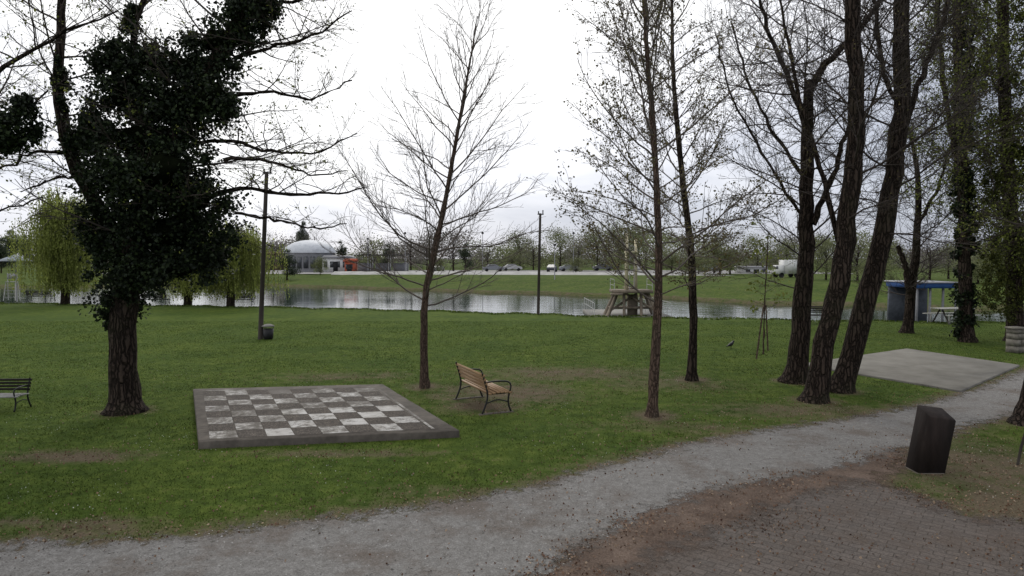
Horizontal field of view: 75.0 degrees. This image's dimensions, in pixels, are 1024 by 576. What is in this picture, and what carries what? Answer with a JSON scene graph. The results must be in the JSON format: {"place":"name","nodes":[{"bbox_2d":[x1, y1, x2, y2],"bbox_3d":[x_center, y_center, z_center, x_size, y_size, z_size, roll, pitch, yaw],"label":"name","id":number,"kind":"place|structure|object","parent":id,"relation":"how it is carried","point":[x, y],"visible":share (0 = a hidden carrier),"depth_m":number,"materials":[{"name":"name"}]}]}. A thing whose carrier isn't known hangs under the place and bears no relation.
{"place":"outdoors","nodes":[
{"label":"outdoors","id":0,"kind":"place"},
{"bbox_2d":[321,255,355,271],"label":"hall","id":1,"kind":"structure","parent":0,"point":[333,263],"depth_m":127.89,"materials":[{"name":"white paint"}]},
{"bbox_2d":[102,270,852,273],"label":"promenade pavement","id":2,"kind":"structure","parent":0,"point":[598,271],"depth_m":134.78,"materials":[{"name":"concrete"}]},
{"bbox_2d":[283,240,335,271],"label":"dome hall","id":3,"kind":"structure","parent":2,"relation":"on","point":[304,253],"depth_m":129.41,"materials":[{"name":"grey metal"}]},
{"bbox_2d":[343,259,358,270],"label":"kiosk","id":4,"kind":"object","parent":2,"relation":"on","point":[351,265],"visible":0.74,"depth_m":121.91,"materials":[{"name":"orange paint"}]},
{"bbox_2d":[354,254,373,270],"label":"cafe canopy","id":5,"kind":"object","parent":2,"relation":"on","point":[365,268],"visible":0.51,"depth_m":127.18,"materials":[{"name":"paint"}]},
{"bbox_2d":[372,254,391,270],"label":"cafe canopy","id":6,"kind":"object","parent":2,"relation":"on","point":[388,263],"visible":0.45,"depth_m":127.17,"materials":[{"name":"paint"}]},
{"bbox_2d":[390,254,409,270],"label":"cafe canopy","id":7,"kind":"object","parent":2,"relation":"on","point":[401,266],"visible":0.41,"depth_m":127.18,"materials":[{"name":"paint"}]},
{"bbox_2d":[483,264,503,270],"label":"parked car","id":8,"kind":"object","parent":2,"relation":"on","point":[492,267],"visible":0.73,"depth_m":134.15,"materials":[{"name":"silver paint"}]},
{"bbox_2d":[503,264,521,270],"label":"parked car","id":9,"kind":"object","parent":2,"relation":"on","point":[517,268],"visible":0.8,"depth_m":141.16,"materials":[{"name":"white paint"}]},
{"bbox_2d":[592,264,611,270],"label":"parked car","id":10,"kind":"object","parent":2,"relation":"on","point":[598,267],"visible":0.84,"depth_m":144.15,"materials":[{"name":"silver paint"}]},
{"bbox_2d":[0,286,1005,322],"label":"river water","id":11,"kind":"structure","parent":0,"point":[306,297],"depth_m":59.68,"materials":[{"name":"grey liquid"}]},
{"bbox_2d":[0,259,1023,575],"bbox_3d":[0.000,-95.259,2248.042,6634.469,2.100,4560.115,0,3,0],"label":"ground","id":12,"kind":"structure","parent":0,"point":[598,285],"depth_m":15.06,"materials":[{"name":"green plant"}]},
{"bbox_2d":[0,237,11,272],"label":"evergreen tree","id":13,"kind":"object","parent":12,"relation":"on","point":[3,251],"visible":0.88,"depth_m":119.93,"materials":[{"name":"green plant"}]},
{"bbox_2d":[3,273,20,300],"bbox_3d":[-38.520,-0.103,51.288,0.837,2.111,0.954,-1,3,-17],"label":"lifeguard chair","id":14,"kind":"object","parent":12,"relation":"on","point":[11,276],"visible":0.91,"depth_m":51.31,"materials":[{"name":"paint"}]},
{"bbox_2d":[1,231,23,270],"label":"evergreen tree","id":15,"kind":"object","parent":12,"relation":"on","point":[8,242],"visible":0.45,"depth_m":139.40,"materials":[{"name":"green plant"}]},
{"bbox_2d":[0,254,30,301],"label":"beach parasol","id":16,"kind":"object","parent":12,"relation":"on","point":[6,258],"visible":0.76,"depth_m":49.03,"materials":[{"name":"white fabric"}]},
{"bbox_2d":[0,377,31,411],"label":"park bench","id":17,"kind":"object","parent":12,"relation":"on","point":[14,395],"visible":1,"depth_m":14.30,"materials":[{"name":"green wood"}]},
{"bbox_2d":[25,290,54,301],"bbox_3d":[-35.010,0.594,49.541,1.750,0.874,0.696,0,3,-6],"label":"park bench","id":18,"kind":"object","parent":12,"relation":"on","point":[33,293],"visible":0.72,"depth_m":49.27,"materials":[{"name":"brown wood"}]},
{"bbox_2d":[6,183,109,303],"bbox_3d":[-31.453,-3.024,46.534,5.778,8.586,6.080,0,3,0],"label":"weeping willow","id":19,"kind":"object","parent":12,"relation":"on","point":[58,255],"visible":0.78,"depth_m":45.27,"materials":[{"name":"green plant"}]},
{"bbox_2d":[0,0,151,223],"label":"tree","id":20,"kind":"object","parent":12,"relation":"on","point":[14,139],"visible":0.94,"depth_m":12.53,"materials":[{"name":"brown plant"}]},
{"bbox_2d":[161,249,212,305],"bbox_3d":[-22.516,-1.034,45.964,3.801,4.663,4.854,-2,4,-45],"label":"weeping willow","id":21,"kind":"object","parent":12,"relation":"on","point":[187,300],"visible":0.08,"depth_m":45.58,"materials":[{"name":"green plant"}]},
{"bbox_2d":[0,0,374,416],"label":"ivy clad tree","id":22,"kind":"object","parent":12,"relation":"on","point":[152,179],"visible":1,"depth_m":13.45,"materials":[{"name":"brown plant"}]},
{"bbox_2d":[174,216,289,305],"bbox_3d":[-18.769,-1.852,44.804,7.341,6.399,4.906,0,3,0],"label":"weeping willow","id":23,"kind":"object","parent":12,"relation":"on","point":[246,279],"visible":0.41,"depth_m":43.84,"materials":[{"name":"green plant"}]},
{"bbox_2d":[258,167,271,338],"bbox_3d":[-9.780,-1.306,26.369,0.650,6.901,0.196,0,3,0],"label":"utility pole","id":24,"kind":"object","parent":12,"relation":"on","point":[262,283],"visible":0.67,"depth_m":26.32,"materials":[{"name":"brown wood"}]},
{"bbox_2d":[262,324,273,339],"bbox_3d":[-9.694,1.732,26.502,0.480,0.610,0.468,0,3,0],"label":"litter bin","id":25,"kind":"object","parent":12,"relation":"on","point":[268,333],"visible":1,"depth_m":26.35,"materials":[{"name":"black metal"}]},
{"bbox_2d":[266,252,283,269],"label":"terracotta house","id":26,"kind":"structure","parent":12,"relation":"on","point":[275,261],"depth_m":149.93,"materials":[{"name":"glass"}]},
{"bbox_2d":[266,228,299,266],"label":"twiggy tree","id":27,"kind":"object","parent":12,"relation":"on","point":[275,244],"visible":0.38,"depth_m":149.78,"materials":[{"name":"brown plant"}]},
{"bbox_2d":[273,248,302,279],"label":"evergreen tree","id":28,"kind":"object","parent":12,"relation":"on","point":[290,261],"visible":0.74,"depth_m":103.77,"materials":[{"name":"green plant"}]},
{"bbox_2d":[295,219,309,240],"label":"evergreen tree","id":29,"kind":"object","parent":12,"relation":"on","point":[301,233],"visible":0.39,"depth_m":174.08,"materials":[{"name":"green plant"}]},
{"bbox_2d":[288,220,334,245],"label":"twiggy tree","id":30,"kind":"object","parent":12,"relation":"on","point":[312,235],"visible":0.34,"depth_m":169.65,"materials":[{"name":"brown plant"}]},
{"bbox_2d":[309,256,328,274],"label":"leafy tree","id":31,"kind":"object","parent":12,"relation":"on","point":[319,264],"visible":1,"depth_m":111.58,"materials":[{"name":"green plant"}]},
{"bbox_2d":[193,384,459,448],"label":"chess board slab","id":32,"kind":"structure","parent":12,"relation":"on","point":[257,417],"depth_m":12.89,"materials":[{"name":"concrete"}]},
{"bbox_2d":[336,240,349,254],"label":"evergreen tree","id":33,"kind":"object","parent":12,"relation":"on","point":[341,250],"visible":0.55,"depth_m":159.46,"materials":[{"name":"green plant"}]},
{"bbox_2d":[345,231,392,262],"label":"twiggy tree","id":34,"kind":"object","parent":12,"relation":"on","point":[364,244],"visible":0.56,"depth_m":160.36,"materials":[{"name":"brown plant"}]},
{"bbox_2d":[358,253,387,265],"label":"leafy tree","id":35,"kind":"object","parent":12,"relation":"on","point":[383,258],"visible":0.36,"depth_m":149.45,"materials":[{"name":"green plant"}]},
{"bbox_2d":[380,243,396,262],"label":"evergreen tree","id":36,"kind":"object","parent":12,"relation":"on","point":[388,252],"visible":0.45,"depth_m":149.47,"materials":[{"name":"green plant"}]},
{"bbox_2d":[383,225,428,269],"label":"twiggy tree","id":37,"kind":"object","parent":12,"relation":"on","point":[409,253],"visible":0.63,"depth_m":148.93,"materials":[{"name":"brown plant"}]},
{"bbox_2d":[402,232,446,269],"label":"twiggy tree","id":38,"kind":"object","parent":12,"relation":"on","point":[426,261],"visible":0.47,"depth_m":149.83,"materials":[{"name":"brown plant"}]},
{"bbox_2d":[307,0,567,388],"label":"bare tree","id":39,"kind":"object","parent":12,"relation":"on","point":[424,380],"visible":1,"depth_m":16.24,"materials":[{"name":"brown plant"}]},
{"bbox_2d":[427,258,449,270],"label":"leafy tree","id":40,"kind":"object","parent":12,"relation":"on","point":[438,268],"visible":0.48,"depth_m":115.86,"materials":[{"name":"green plant"}]},
{"bbox_2d":[418,223,480,270],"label":"twiggy tree","id":41,"kind":"object","parent":12,"relation":"on","point":[453,253],"visible":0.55,"depth_m":139.16,"materials":[{"name":"brown plant"}]},
{"bbox_2d":[455,242,475,267],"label":"evergreen tree","id":42,"kind":"object","parent":12,"relation":"on","point":[465,254],"visible":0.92,"depth_m":124.69,"materials":[{"name":"green plant"}]},
{"bbox_2d":[453,362,513,414],"bbox_3d":[-0.647,2.134,14.542,0.800,0.874,1.750,-1,3,-24],"label":"park bench","id":43,"kind":"object","parent":12,"relation":"on","point":[478,381],"visible":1,"depth_m":14.16,"materials":[{"name":"wood"},{"name":"black iron"}]},
{"bbox_2d":[470,240,499,265],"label":"twiggy tree","id":44,"kind":"object","parent":12,"relation":"on","point":[489,251],"visible":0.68,"depth_m":159.27,"materials":[{"name":"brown plant"}]},
{"bbox_2d":[0,221,1004,268],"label":"distant woods","id":45,"kind":"object","parent":12,"relation":"on","point":[863,251],"visible":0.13,"depth_m":189.91,"materials":[{"name":"green plant"}]},
{"bbox_2d":[0,302,1005,323],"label":"bank vegetation","id":46,"kind":"object","parent":12,"relation":"on","point":[630,316],"visible":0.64,"depth_m":38.82,"materials":[{"name":"green plant"}]},
{"bbox_2d":[0,340,1023,575],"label":"fallen leaves","id":47,"kind":"object","parent":12,"relation":"on","point":[532,557],"visible":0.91,"depth_m":9.08,"materials":[{"name":"brown plant"}]},
{"bbox_2d":[496,253,528,269],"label":"leafy tree","id":48,"kind":"object","parent":12,"relation":"on","point":[513,259],"visible":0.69,"depth_m":149.57,"materials":[{"name":"green plant"}]},
{"bbox_2d":[6,364,1023,522],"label":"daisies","id":49,"kind":"object","parent":12,"relation":"on","point":[392,462],"visible":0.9,"depth_m":11.03,"materials":[{"name":"white plant"}]},
{"bbox_2d":[494,224,555,269],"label":"leafy tree","id":50,"kind":"object","parent":12,"relation":"on","point":[518,247],"visible":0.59,"depth_m":158.92,"materials":[{"name":"green plant"}]},
{"bbox_2d":[331,271,732,275],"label":"embankment wall","id":51,"kind":"structure","parent":12,"relation":"on","point":[450,272],"depth_m":108.87,"materials":[{"name":"concrete"}]},
{"bbox_2d":[512,239,555,269],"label":"twiggy tree","id":52,"kind":"object","parent":12,"relation":"on","point":[533,261],"visible":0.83,"depth_m":149.86,"materials":[{"name":"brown plant"}]},
{"bbox_2d":[537,210,543,314],"bbox_3d":[1.604,-1.398,38.004,0.394,6.055,0.184,0,3,0],"label":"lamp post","id":53,"kind":"object","parent":12,"relation":"on","point":[538,281],"visible":0.87,"depth_m":37.95,"materials":[{"name":"brown metal"}]},
{"bbox_2d":[530,220,583,266],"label":"leafy tree","id":54,"kind":"object","parent":12,"relation":"on","point":[556,236],"visible":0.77,"depth_m":148.59,"materials":[{"name":"green plant"}]},
{"bbox_2d":[552,235,596,267],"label":"twiggy tree","id":55,"kind":"object","parent":12,"relation":"on","point":[578,249],"visible":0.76,"depth_m":139.25,"materials":[{"name":"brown plant"}]},
{"bbox_2d":[563,255,586,271],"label":"leafy tree","id":56,"kind":"object","parent":12,"relation":"on","point":[576,262],"visible":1,"depth_m":117.70,"materials":[{"name":"green plant"}]},
{"bbox_2d":[544,220,632,270],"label":"leafy tree","id":57,"kind":"object","parent":12,"relation":"on","point":[592,241],"visible":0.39,"depth_m":144.34,"materials":[{"name":"green plant"}]},
{"bbox_2d":[586,212,653,270],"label":"leafy tree","id":58,"kind":"object","parent":12,"relation":"on","point":[611,229],"visible":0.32,"depth_m":138.18,"materials":[{"name":"green plant"}]},
{"bbox_2d":[583,297,671,316],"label":"jetty","id":59,"kind":"object","parent":12,"relation":"on","point":[600,312],"visible":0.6,"depth_m":38.92,"materials":[{"name":"concrete"}]},
{"bbox_2d":[603,236,653,315],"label":"diving tower","id":60,"kind":"structure","parent":59,"relation":"on","point":[632,307],"depth_m":37.22,"materials":[{"name":"brown wood"}]},
{"bbox_2d":[603,221,670,272],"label":"leafy tree","id":61,"kind":"object","parent":12,"relation":"on","point":[638,236],"visible":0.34,"depth_m":119.13,"materials":[{"name":"green plant"}]},
{"bbox_2d":[643,236,684,270],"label":"twiggy tree","id":62,"kind":"object","parent":12,"relation":"on","point":[664,253],"visible":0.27,"depth_m":139.43,"materials":[{"name":"plant"}]},
{"bbox_2d":[525,0,811,417],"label":"budding tree","id":63,"kind":"object","parent":12,"relation":"on","point":[652,409],"visible":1,"depth_m":13.08,"materials":[{"name":"brown plant"}]},
{"bbox_2d":[654,251,687,271],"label":"leafy tree","id":64,"kind":"object","parent":12,"relation":"on","point":[671,260],"visible":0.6,"depth_m":119.40,"materials":[{"name":"green plant"}]},
{"bbox_2d":[662,233,703,263],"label":"leafy tree","id":65,"kind":"object","parent":12,"relation":"on","point":[680,243],"visible":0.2,"depth_m":149.13,"materials":[{"name":"green plant"}]},
{"bbox_2d":[687,255,713,273],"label":"leafy tree","id":66,"kind":"object","parent":12,"relation":"on","point":[698,260],"visible":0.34,"depth_m":111.20,"materials":[{"name":"green plant"}]},
{"bbox_2d":[597,0,817,381],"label":"budding tree","id":67,"kind":"object","parent":12,"relation":"on","point":[691,374],"visible":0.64,"depth_m":17.32,"materials":[{"name":"brown plant"}]},
{"bbox_2d":[686,228,745,272],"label":"leafy tree","id":68,"kind":"object","parent":12,"relation":"on","point":[714,246],"visible":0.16,"depth_m":119.90,"materials":[{"name":"green plant"}]},
{"bbox_2d":[695,242,754,274],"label":"leafy tree","id":69,"kind":"object","parent":12,"relation":"on","point":[718,253],"visible":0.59,"depth_m":105.12,"materials":[{"name":"green plant"}]},
{"bbox_2d":[697,235,765,273],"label":"twiggy tree","id":70,"kind":"object","parent":12,"relation":"on","point":[735,239],"visible":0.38,"depth_m":109.21,"materials":[{"name":"green plant"}]},
{"bbox_2d":[734,266,767,272],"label":"white cottage","id":71,"kind":"structure","parent":12,"relation":"on","point":[755,268],"depth_m":117.98,"materials":[{"name":"paint"}]},
{"bbox_2d":[731,228,785,268],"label":"leafy tree","id":72,"kind":"object","parent":12,"relation":"on","point":[755,247],"visible":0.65,"depth_m":124.00,"materials":[{"name":"green plant"}]},
{"bbox_2d":[756,305,763,358],"bbox_3d":[7.946,1.423,21.357,0.399,1.751,0.055,-2,3,-34],"label":"support stake","id":73,"kind":"object","parent":12,"relation":"on","point":[759,332],"visible":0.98,"depth_m":21.34,"materials":[{"name":"brown wood"}]},
{"bbox_2d":[765,305,768,350],"bbox_3d":[8.818,1.401,23.062,0.222,1.638,0.055,-2,3,-34],"label":"support stake","id":74,"kind":"object","parent":12,"relation":"on","point":[766,328],"visible":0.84,"depth_m":23.04,"materials":[{"name":"brown wood"}]},
{"bbox_2d":[744,219,793,353],"bbox_3d":[8.590,-0.025,22.503,1.596,4.585,1.738,0,3,0],"label":"sapling","id":75,"kind":"object","parent":12,"relation":"on","point":[767,237],"visible":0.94,"depth_m":22.23,"materials":[{"name":"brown plant"}]},
{"bbox_2d":[517,446,1022,575],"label":"dirt strip","id":76,"kind":"object","parent":12,"relation":"on","point":[657,544],"visible":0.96,"depth_m":8.30,"materials":[{"name":"soil"}]},
{"bbox_2d":[765,233,798,266],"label":"leafy tree","id":77,"kind":"object","parent":12,"relation":"on","point":[786,248],"visible":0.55,"depth_m":123.98,"materials":[{"name":"green plant"}]},
{"bbox_2d":[772,260,796,277],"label":"white truck","id":78,"kind":"object","parent":12,"relation":"on","point":[788,267],"visible":0.68,"depth_m":91.06,"materials":[{"name":"paint"}]},
{"bbox_2d":[663,0,925,384],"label":"bare tree","id":79,"kind":"object","parent":12,"relation":"on","point":[795,371],"visible":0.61,"depth_m":17.03,"materials":[{"name":"brown plant"}]},
{"bbox_2d":[811,306,822,315],"bbox_3d":[15.189,1.325,32.941,1.750,0.874,0.696,0,3,2],"label":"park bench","id":80,"kind":"object","parent":12,"relation":"on","point":[816,311],"visible":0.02,"depth_m":33.15,"materials":[{"name":"grey wood"}]},
{"bbox_2d":[785,231,861,279],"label":"leafy tree","id":81,"kind":"object","parent":12,"relation":"on","point":[826,245],"visible":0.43,"depth_m":81.71,"materials":[{"name":"green plant"}]},
{"bbox_2d":[818,255,860,274],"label":"leafy tree","id":82,"kind":"object","parent":12,"relation":"on","point":[830,262],"visible":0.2,"depth_m":77.70,"materials":[{"name":"green plant"}]},
{"bbox_2d":[682,0,1023,404],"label":"bare tree","id":83,"kind":"object","parent":12,"relation":"on","point":[816,390],"visible":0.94,"depth_m":14.66,"materials":[{"name":"brown plant"}]},
{"bbox_2d":[819,232,897,279],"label":"twiggy tree","id":84,"kind":"object","parent":12,"relation":"on","point":[858,252],"visible":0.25,"depth_m":79.79,"materials":[{"name":"green plant"}]},
{"bbox_2d":[854,255,901,279],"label":"leafy tree","id":85,"kind":"object","parent":12,"relation":"on","point":[862,267],"visible":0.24,"depth_m":73.50,"materials":[{"name":"green plant"}]},
{"bbox_2d":[854,241,921,280],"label":"leafy tree","id":86,"kind":"object","parent":12,"relation":"on","point":[892,255],"visible":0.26,"depth_m":76.89,"materials":[{"name":"green plant"}]},
{"bbox_2d":[770,0,1023,393],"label":"bare tree","id":87,"kind":"object","parent":12,"relation":"on","point":[844,376],"visible":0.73,"depth_m":15.78,"materials":[{"name":"brown plant"}]},
{"bbox_2d":[809,348,1019,391],"bbox_3d":[12.318,2.336,19.712,6.757,0.100,4.543,-2,3,-33],"label":"concrete pad","id":88,"kind":"object","parent":12,"relation":"on","point":[955,373],"visible":0.74,"depth_m":19.14,"materials":[{"name":"grey concrete"}]},
{"bbox_2d":[835,76,995,333],"bbox_3d":[17.124,-3.524,28.593,6.354,11.122,6.127,0,3,0],"label":"bare tree","id":89,"kind":"object","parent":12,"relation":"on","point":[911,272],"visible":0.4,"depth_m":28.49,"materials":[{"name":"brown plant"}]},
{"bbox_2d":[884,280,957,321],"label":"blue roof pavilion","id":90,"kind":"structure","parent":12,"relation":"on","point":[895,307],"depth_m":38.75,"materials":[{"name":"paint"}]},
{"bbox_2d":[897,231,957,279],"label":"twiggy tree","id":91,"kind":"object","parent":12,"relation":"on","point":[936,265],"visible":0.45,"depth_m":79.92,"materials":[{"name":"green plant"}]},
{"bbox_2d":[905,405,955,473],"bbox_3d":[6.297,2.303,10.065,0.580,1.014,0.380,0,3,0],"label":"trash can","id":92,"kind":"object","parent":12,"relation":"on","point":[931,440],"visible":0.92,"depth_m":9.92,"materials":[{"name":"black plastic"}]},
{"bbox_2d":[922,307,980,324],"bbox_3d":[21.839,1.378,33.074,1.900,0.781,1.650,-1,3,-11],"label":"picnic table","id":93,"kind":"object","parent":12,"relation":"on","point":[944,313],"visible":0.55,"depth_m":33.11,"materials":[{"name":"grey wood"}]},
{"bbox_2d":[883,0,1023,342],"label":"ivy clad tree","id":94,"kind":"object","parent":12,"relation":"on","point":[964,294],"visible":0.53,"depth_m":25.16,"materials":[{"name":"green plant"}]},
{"bbox_2d":[920,241,1002,278],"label":"leafy tree","id":95,"kind":"object","parent":12,"relation":"on","point":[948,274],"visible":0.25,"depth_m":85.05,"materials":[{"name":"green plant"}]},
{"bbox_2d":[918,0,1023,340],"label":"leafy tree","id":96,"kind":"object","parent":12,"relation":"on","point":[1009,275],"visible":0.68,"depth_m":24.88,"materials":[{"name":"green plant"}]},
{"bbox_2d":[950,258,995,283],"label":"leafy tree","id":97,"kind":"object","parent":12,"relation":"on","point":[977,278],"visible":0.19,"depth_m":69.57,"materials":[{"name":"green plant"}]},
{"bbox_2d":[946,240,1003,279],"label":"leafy tree","id":98,"kind":"object","parent":12,"relation":"on","point":[982,264],"visible":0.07,"depth_m":68.27,"materials":[{"name":"green plant"}]},
{"bbox_2d":[950,239,1004,281],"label":"leafy tree","id":99,"kind":"object","parent":12,"relation":"on","point":[976,258],"visible":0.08,"depth_m":75.70,"materials":[{"name":"green plant"}]},
{"bbox_2d":[951,16,1023,426],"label":"bare tree","id":100,"kind":"object","parent":12,"relation":"on","point":[1017,417],"visible":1,"depth_m":12.96,"materials":[{"name":"brown plant"}]},
{"bbox_2d":[1004,326,1023,352],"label":"stone pillar","id":101,"kind":"structure","parent":12,"relation":"on","point":[1014,339],"depth_m":22.58,"materials":[{"name":"grey stone"}]},
{"bbox_2d":[1016,434,1023,464],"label":"wooden stake","id":102,"kind":"object","parent":12,"relation":"on","point":[1020,452],"visible":1,"depth_m":10.33,"materials":[{"name":"brown wood"}]},
{"bbox_2d":[0,369,1023,575],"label":"gravel path","id":103,"kind":"structure","parent":0,"point":[982,404],"depth_m":7.98,"materials":[{"name":"grey gravel"}]},
{"bbox_2d":[0,0,1023,258],"label":"sky","id":104,"kind":"structure","parent":0,"point":[541,37],"materials":[{"name":"white"}]},
{"bbox_2d":[600,477,1023,575],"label":"brick pavement","id":105,"kind":"structure","parent":0,"point":[901,518],"depth_m":7.50,"materials":[{"name":"brick"}]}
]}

